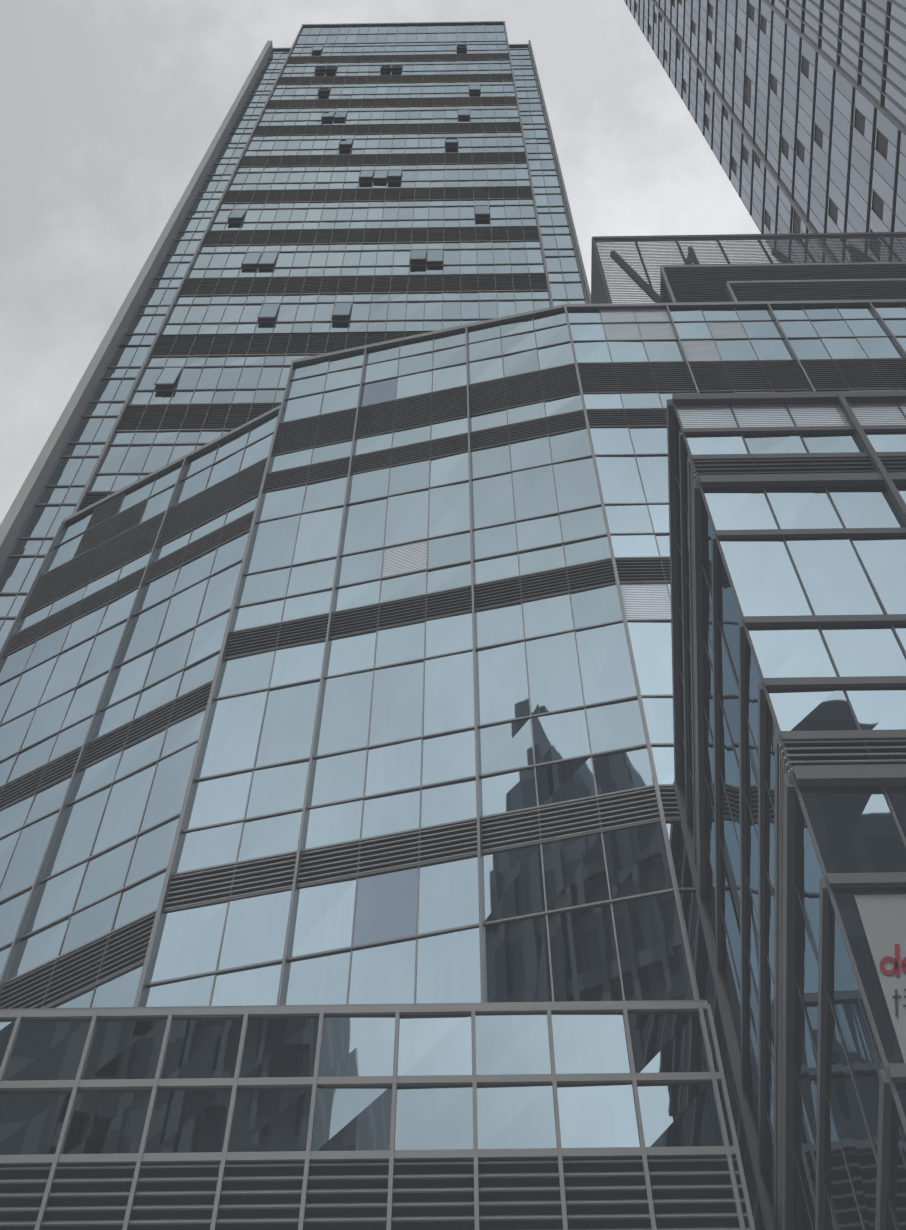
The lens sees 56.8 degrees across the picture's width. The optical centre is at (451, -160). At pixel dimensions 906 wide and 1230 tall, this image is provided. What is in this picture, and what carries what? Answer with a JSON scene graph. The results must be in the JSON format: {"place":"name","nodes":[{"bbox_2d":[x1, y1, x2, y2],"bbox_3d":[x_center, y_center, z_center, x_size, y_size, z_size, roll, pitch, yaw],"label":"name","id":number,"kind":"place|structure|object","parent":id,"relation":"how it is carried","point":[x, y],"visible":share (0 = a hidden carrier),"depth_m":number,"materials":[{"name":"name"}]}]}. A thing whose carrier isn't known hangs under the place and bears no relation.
{"place":"outdoors","nodes":[
{"label":"outdoors","id":0,"kind":"place"},
{"bbox_2d":[0,0,777,524],"label":"sky","id":1,"kind":"structure","parent":0,"point":[110,109],"materials":[{"name":"grey"}]},
{"bbox_2d":[0,0,905,1229],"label":"window frames","id":2,"kind":"structure","parent":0,"point":[393,1080],"depth_m":21.09,"materials":[{"name":"grey metal"}]},
{"bbox_2d":[0,41,272,565],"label":"wall","id":3,"kind":"structure","parent":2,"relation":"attached to","point":[23,502],"depth_m":37.33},
{"bbox_2d":[1,53,547,789],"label":"louver bands","id":4,"kind":"object","parent":2,"relation":"attached to","point":[359,195],"depth_m":48.80,"materials":[{"name":"black metal"}]},
{"bbox_2d":[0,24,585,956],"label":"glass tower facade","id":5,"kind":"structure","parent":2,"relation":"attached to","point":[14,572],"depth_m":44.07,"materials":[{"name":"blue glass"}]},
{"bbox_2d":[0,1011,732,1154],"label":"window glass","id":6,"kind":"object","parent":2,"relation":"attached to","point":[439,1117],"depth_m":11.06,"materials":[{"name":"blue glass"}]},
{"bbox_2d":[0,1157,749,1229],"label":"ventilation louvers","id":7,"kind":"object","parent":2,"relation":"on","point":[366,1205],"depth_m":10.27,"materials":[{"name":"grey metal"}]},
{"bbox_2d":[146,0,887,716],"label":"dark openings","id":8,"kind":"object","parent":2,"relation":"on","point":[882,150],"depth_m":63.69,"materials":[{"name":"grey"}]},
{"bbox_2d":[624,0,905,262],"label":"building facade","id":9,"kind":"structure","parent":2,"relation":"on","point":[888,130],"depth_m":66.95,"materials":[{"name":"grey glass"}]},
{"bbox_2d":[0,0,905,1010],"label":"window mullions","id":10,"kind":"object","parent":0,"point":[168,870],"depth_m":18.86,"materials":[{"name":"grey metal"}]},
{"bbox_2d":[0,305,905,1229],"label":"glass curtain wall","id":11,"kind":"structure","parent":10,"relation":"on","point":[650,949],"depth_m":16.98,"materials":[{"name":"blue glass"}]},
{"bbox_2d":[353,378,417,945],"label":"dark glass panels","id":12,"kind":"object","parent":11,"relation":"attached to","point":[386,905],"depth_m":14.08,"materials":[{"name":"glass"}]},
{"bbox_2d":[0,265,905,1229],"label":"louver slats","id":13,"kind":"object","parent":10,"relation":"on","point":[736,375],"depth_m":22.48,"materials":[{"name":"black metal"}]},
{"bbox_2d":[382,309,905,618],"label":"window panels","id":14,"kind":"object","parent":10,"relation":"on","point":[646,601],"depth_m":17.71,"materials":[{"name":"glass"}]},
{"bbox_2d":[591,232,905,560],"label":"wall","id":15,"kind":"structure","parent":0,"point":[600,292],"depth_m":30.90,"materials":[{"name":"grey metal"}]},
{"label":"ground","id":16,"kind":"structure","parent":0,"visible":0},
{"bbox_2d":[6,0,905,986],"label":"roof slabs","id":17,"kind":"structure","parent":16,"relation":"on","point":[530,374],"depth_m":25.84,"materials":[{"name":"black metal"}]},
{"bbox_2d":[0,125,905,1229],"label":"ventilation louvers","id":18,"kind":"object","parent":17,"relation":"attached to","point":[651,569],"depth_m":14.67,"materials":[{"name":"grey metal"}]},
{"bbox_2d":[667,390,905,1229],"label":"dark wing frames","id":19,"kind":"structure","parent":17,"relation":"attached to","point":[882,776],"depth_m":10.68,"materials":[{"name":"grey metal"}]},
{"bbox_2d":[675,413,905,1229],"bbox_3d":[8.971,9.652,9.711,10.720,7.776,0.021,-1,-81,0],"label":"wing glass","id":20,"kind":"object","parent":19,"relation":"on","point":[855,829],"depth_m":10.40,"materials":[{"name":"blue glass"}]},
{"bbox_2d":[854,894,905,1062],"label":"shop sign board","id":21,"kind":"object","parent":19,"relation":"attached to","point":[883,918],"depth_m":7.66,"materials":[{"name":"white plastic"}]},
{"bbox_2d":[879,944,905,975],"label":"red sign letters","id":22,"kind":"object","parent":21,"relation":"on","point":[895,961],"depth_m":7.50,"materials":[{"name":"red plastic"}]},
{"bbox_2d":[892,988,905,1015],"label":"shop sign letters","id":23,"kind":"object","parent":21,"relation":"on","point":[896,996],"depth_m":7.29,"materials":[{"name":"plastic"}]}
]}

